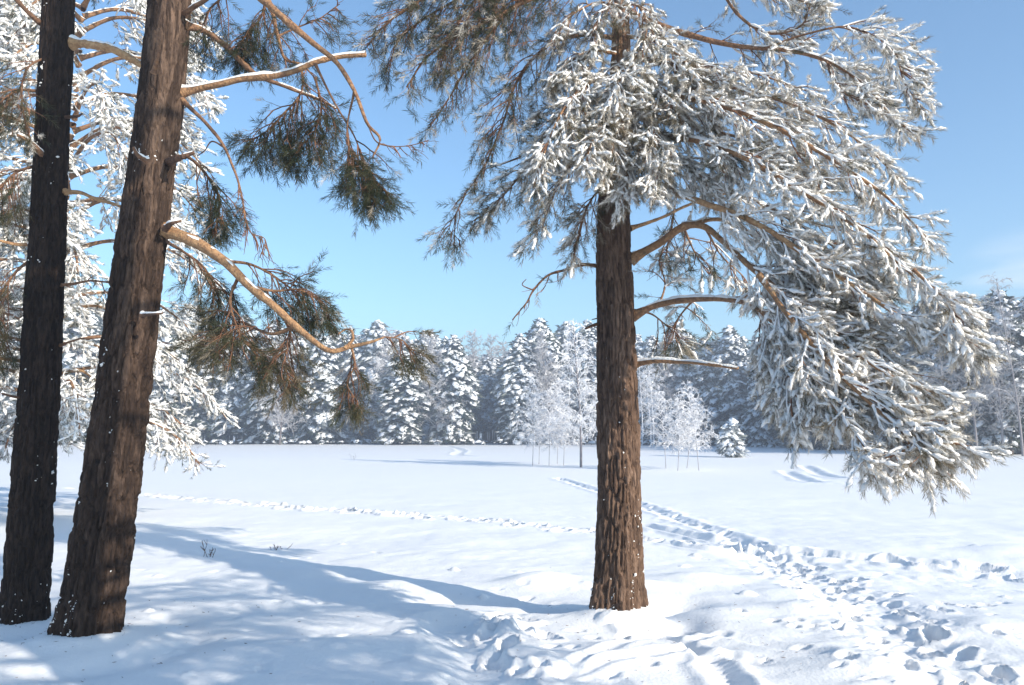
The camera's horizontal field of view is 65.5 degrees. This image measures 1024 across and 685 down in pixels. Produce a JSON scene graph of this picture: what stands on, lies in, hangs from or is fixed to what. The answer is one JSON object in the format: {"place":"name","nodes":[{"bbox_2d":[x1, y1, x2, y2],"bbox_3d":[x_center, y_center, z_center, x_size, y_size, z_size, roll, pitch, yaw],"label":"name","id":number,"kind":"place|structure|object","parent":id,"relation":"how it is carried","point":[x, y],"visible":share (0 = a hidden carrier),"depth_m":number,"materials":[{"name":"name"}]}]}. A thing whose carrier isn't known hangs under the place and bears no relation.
{"place":"outdoors","nodes":[
{"label":"outdoors","id":0,"kind":"place"},
{"bbox_2d":[6,567,1014,684],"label":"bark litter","id":1,"kind":"object","parent":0,"point":[436,620],"visible":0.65,"depth_m":6.20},
{"bbox_2d":[0,436,1023,684],"bbox_3d":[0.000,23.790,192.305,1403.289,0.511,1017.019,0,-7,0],"label":"snow ground","id":2,"kind":"structure","parent":0,"point":[482,554],"depth_m":9.18,"materials":[{"name":"white snow"}]},
{"bbox_2d":[0,275,65,443],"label":"conifer","id":3,"kind":"object","parent":2,"relation":"on","point":[5,398],"visible":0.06,"depth_m":116.86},
{"bbox_2d":[0,0,140,624],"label":"pine tree","id":4,"kind":"object","parent":2,"relation":"on","point":[26,580],"visible":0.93,"depth_m":7.02,"materials":[{"name":"brown plant"}]},
{"bbox_2d":[62,287,103,444],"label":"conifer","id":5,"kind":"object","parent":2,"relation":"on","point":[70,357],"visible":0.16,"depth_m":119.39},
{"bbox_2d":[0,0,240,478],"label":"pine tree","id":6,"kind":"object","parent":2,"relation":"on","point":[20,30],"visible":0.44,"depth_m":15.59,"materials":[{"name":"white plant"}]},
{"bbox_2d":[146,308,194,444],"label":"conifer","id":7,"kind":"object","parent":2,"relation":"on","point":[168,391],"visible":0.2,"depth_m":119.82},
{"bbox_2d":[159,303,218,439],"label":"conifer","id":8,"kind":"object","parent":2,"relation":"on","point":[191,421],"visible":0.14,"depth_m":123.01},
{"bbox_2d":[182,316,229,443],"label":"conifer","id":9,"kind":"object","parent":2,"relation":"on","point":[208,387],"visible":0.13,"depth_m":123.69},
{"bbox_2d":[201,541,215,556],"bbox_3d":[-4.000,2.728,10.471,0.189,0.276,0.248,3,-7,-23],"label":"dry plant","id":10,"kind":"object","parent":2,"relation":"on","point":[205,548],"visible":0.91,"depth_m":10.47,"materials":[{"name":"brown plant"}]},
{"bbox_2d":[203,315,262,443],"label":"conifer","id":11,"kind":"object","parent":2,"relation":"on","point":[232,402],"visible":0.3,"depth_m":123.04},
{"bbox_2d":[47,0,442,637],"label":"pine tree","id":12,"kind":"object","parent":2,"relation":"on","point":[97,566],"visible":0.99,"depth_m":6.31,"materials":[{"name":"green plant"}]},
{"bbox_2d":[233,320,298,443],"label":"conifer","id":13,"kind":"object","parent":2,"relation":"on","point":[267,430],"visible":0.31,"depth_m":120.71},
{"bbox_2d":[251,336,309,444],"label":"bare tree","id":14,"kind":"object","parent":2,"relation":"on","point":[281,413],"visible":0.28,"depth_m":114.27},
{"bbox_2d":[268,315,327,443],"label":"conifer","id":15,"kind":"object","parent":2,"relation":"on","point":[304,344],"visible":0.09,"depth_m":126.55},
{"bbox_2d":[288,336,354,441],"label":"conifer","id":16,"kind":"object","parent":2,"relation":"on","point":[317,425],"visible":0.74,"depth_m":118.67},
{"bbox_2d":[324,326,373,443],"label":"conifer","id":17,"kind":"object","parent":2,"relation":"on","point":[346,356],"visible":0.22,"depth_m":125.88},
{"bbox_2d":[344,319,397,443],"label":"conifer","id":18,"kind":"object","parent":2,"relation":"on","point":[366,354],"visible":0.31,"depth_m":125.15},
{"bbox_2d":[363,327,420,444],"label":"bare tree","id":19,"kind":"object","parent":2,"relation":"on","point":[381,368],"visible":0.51,"depth_m":114.84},
{"bbox_2d":[371,350,434,444],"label":"conifer","id":20,"kind":"object","parent":2,"relation":"on","point":[406,428],"visible":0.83,"depth_m":111.82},
{"bbox_2d":[414,330,446,443],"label":"conifer","id":21,"kind":"object","parent":2,"relation":"on","point":[425,431],"visible":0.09,"depth_m":125.42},
{"bbox_2d":[410,329,467,440],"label":"bare tree","id":22,"kind":"object","parent":2,"relation":"on","point":[431,346],"visible":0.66,"depth_m":113.44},
{"bbox_2d":[423,334,484,444],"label":"conifer","id":23,"kind":"object","parent":2,"relation":"on","point":[463,383],"visible":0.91,"depth_m":113.65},
{"bbox_2d":[457,336,475,366],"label":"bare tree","id":24,"kind":"object","parent":2,"relation":"on","point":[473,365],"visible":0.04,"depth_m":146.24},
{"bbox_2d":[464,330,486,438],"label":"bare tree","id":25,"kind":"object","parent":2,"relation":"on","point":[476,350],"visible":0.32,"depth_m":147.92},
{"bbox_2d":[478,333,503,440],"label":"bare tree","id":26,"kind":"object","parent":2,"relation":"on","point":[490,351],"visible":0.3,"depth_m":151.53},
{"bbox_2d":[494,340,507,360],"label":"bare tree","id":27,"kind":"object","parent":2,"relation":"on","point":[503,348],"visible":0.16,"depth_m":155.40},
{"bbox_2d":[0,437,1020,452],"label":"undergrowth","id":28,"kind":"object","parent":2,"relation":"on","point":[305,442],"visible":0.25,"depth_m":114.67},
{"bbox_2d":[6,293,1023,445],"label":"woods","id":29,"kind":"object","parent":2,"relation":"on","point":[486,423],"visible":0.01,"depth_m":139.48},
{"bbox_2d":[488,333,546,444],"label":"conifer","id":30,"kind":"object","parent":2,"relation":"on","point":[512,372],"visible":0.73,"depth_m":114.49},
{"bbox_2d":[509,375,560,465],"bbox_3d":[1.160,4.555,42.075,2.681,5.735,2.653,0,-7,0],"label":"birch tree","id":31,"kind":"object","parent":2,"relation":"on","point":[531,411],"visible":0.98,"depth_m":41.92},
{"bbox_2d":[517,393,555,455],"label":"birch tree","id":32,"kind":"object","parent":2,"relation":"on","point":[527,445],"visible":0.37,"depth_m":44.08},
{"bbox_2d":[522,317,570,438],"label":"conifer","id":33,"kind":"object","parent":2,"relation":"on","point":[552,342],"visible":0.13,"depth_m":118.92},
{"bbox_2d":[521,329,574,444],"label":"bare tree","id":34,"kind":"object","parent":2,"relation":"on","point":[539,358],"visible":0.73,"depth_m":114.36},
{"bbox_2d":[531,389,567,458],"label":"birch tree","id":35,"kind":"object","parent":2,"relation":"on","point":[549,417],"visible":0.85,"depth_m":41.91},
{"bbox_2d":[535,380,579,463],"bbox_3d":[2.459,4.781,43.673,2.396,5.524,2.773,-4,-8,31],"label":"birch tree","id":36,"kind":"object","parent":2,"relation":"on","point":[556,400],"visible":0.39,"depth_m":44.01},
{"bbox_2d":[541,397,579,464],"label":"birch tree","id":37,"kind":"object","parent":2,"relation":"on","point":[560,434],"visible":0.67,"depth_m":41.95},
{"bbox_2d":[541,318,597,466],"bbox_3d":[3.432,3.228,39.713,4.158,8.843,4.429,0,-7,0],"label":"birch tree","id":38,"kind":"object","parent":2,"relation":"on","point":[583,392],"visible":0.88,"depth_m":39.80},
{"bbox_2d":[550,321,597,441],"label":"conifer","id":39,"kind":"object","parent":2,"relation":"on","point":[559,331],"visible":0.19,"depth_m":119.78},
{"bbox_2d":[564,319,597,440],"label":"conifer","id":40,"kind":"object","parent":2,"relation":"on","point":[590,335],"visible":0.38,"depth_m":118.51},
{"bbox_2d":[637,357,661,446],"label":"birch tree","id":41,"kind":"object","parent":2,"relation":"on","point":[643,398],"visible":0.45,"depth_m":99.57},
{"bbox_2d":[637,339,669,444],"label":"conifer","id":42,"kind":"object","parent":2,"relation":"on","point":[649,348],"visible":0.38,"depth_m":114.70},
{"bbox_2d":[638,351,670,446],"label":"birch tree","id":43,"kind":"object","parent":2,"relation":"on","point":[649,380],"visible":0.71,"depth_m":99.86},
{"bbox_2d":[641,385,684,466],"bbox_3d":[7.063,4.315,37.352,2.000,4.686,1.905,-4,-8,32],"label":"birch tree","id":44,"kind":"object","parent":2,"relation":"on","point":[658,414],"visible":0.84,"depth_m":37.39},
{"bbox_2d":[648,338,696,444],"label":"bare tree","id":45,"kind":"object","parent":2,"relation":"on","point":[664,387],"visible":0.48,"depth_m":113.84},
{"bbox_2d":[653,321,699,439],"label":"conifer","id":46,"kind":"object","parent":2,"relation":"on","point":[680,373],"visible":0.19,"depth_m":114.64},
{"bbox_2d":[656,394,700,470],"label":"birch tree","id":47,"kind":"object","parent":2,"relation":"on","point":[683,431],"visible":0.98,"depth_m":35.41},
{"bbox_2d":[341,0,1023,610],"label":"pine tree","id":48,"kind":"object","parent":2,"relation":"on","point":[829,364],"visible":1,"depth_m":6.59,"materials":[{"name":"white plant"}]},
{"bbox_2d":[666,397,706,466],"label":"birch tree","id":49,"kind":"object","parent":2,"relation":"on","point":[694,445],"visible":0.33,"depth_m":37.51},
{"bbox_2d":[670,381,721,470],"bbox_3d":[8.155,4.061,35.407,2.163,4.816,2.034,2,-7,-21],"label":"birch tree","id":50,"kind":"object","parent":2,"relation":"on","point":[698,423],"visible":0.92,"depth_m":35.49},
{"bbox_2d":[675,338,718,445],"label":"conifer","id":51,"kind":"object","parent":2,"relation":"on","point":[696,375],"visible":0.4,"depth_m":112.08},
{"bbox_2d":[696,325,751,444],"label":"conifer","id":52,"kind":"object","parent":2,"relation":"on","point":[725,396],"visible":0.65,"depth_m":109.52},
{"bbox_2d":[714,418,750,457],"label":"young pine","id":53,"kind":"object","parent":2,"relation":"on","point":[731,441],"visible":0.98,"depth_m":53.90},
{"bbox_2d":[736,339,791,447],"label":"conifer","id":54,"kind":"object","parent":2,"relation":"on","point":[751,428],"visible":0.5,"depth_m":101.77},
{"bbox_2d":[758,378,808,441],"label":"conifer","id":55,"kind":"object","parent":2,"relation":"on","point":[774,430],"visible":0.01,"depth_m":94.98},
{"bbox_2d":[802,427,854,449],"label":"tree","id":56,"kind":"object","parent":2,"relation":"on","point":[817,447],"visible":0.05,"depth_m":85.35,"materials":[{"name":"grey plant"}]},
{"bbox_2d":[871,310,905,447],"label":"conifer","id":57,"kind":"object","parent":2,"relation":"on","point":[904,332],"visible":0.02,"depth_m":75.36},
{"bbox_2d":[897,300,933,375],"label":"conifer","id":58,"kind":"object","parent":2,"relation":"on","point":[908,348],"visible":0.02,"depth_m":69.31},
{"bbox_2d":[916,302,984,441],"bbox_3d":[35.968,2.429,65.064,7.175,13.677,6.963,-2,-7,19],"label":"conifer","id":59,"kind":"object","parent":2,"relation":"on","point":[929,367],"visible":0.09,"depth_m":63.77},
{"bbox_2d":[921,341,984,429],"bbox_3d":[32.547,4.928,60.644,4.512,10.796,4.676,3,-7,-23],"label":"bare tree","id":60,"kind":"object","parent":2,"relation":"on","point":[931,380],"visible":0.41,"depth_m":60.36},
{"bbox_2d":[933,316,1016,445],"bbox_3d":[34.709,3.624,59.624,5.869,14.288,5.294,0,-7,0],"label":"bare tree","id":61,"kind":"object","parent":2,"relation":"on","point":[974,418],"visible":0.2,"depth_m":59.75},
{"bbox_2d":[964,328,1023,454],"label":"conifer","id":62,"kind":"object","parent":2,"relation":"on","point":[986,438],"visible":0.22,"depth_m":61.40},
{"bbox_2d":[965,288,1023,454],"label":"conifer","id":63,"kind":"object","parent":2,"relation":"on","point":[990,418],"visible":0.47,"depth_m":61.21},
{"bbox_2d":[971,272,1023,455],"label":"bare tree","id":64,"kind":"object","parent":2,"relation":"on","point":[1005,328],"visible":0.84,"depth_m":58.50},
{"bbox_2d":[971,333,1023,455],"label":"bare tree","id":65,"kind":"object","parent":2,"relation":"on","point":[1001,418],"visible":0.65,"depth_m":58.89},
{"bbox_2d":[1014,303,1023,453],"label":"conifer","id":66,"kind":"object","parent":2,"relation":"on","point":[1023,440],"visible":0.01,"depth_m":63.66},
{"bbox_2d":[0,0,1023,435],"label":"sky","id":67,"kind":"structure","parent":0,"point":[974,169],"materials":[{"name":"blue"}]}
]}

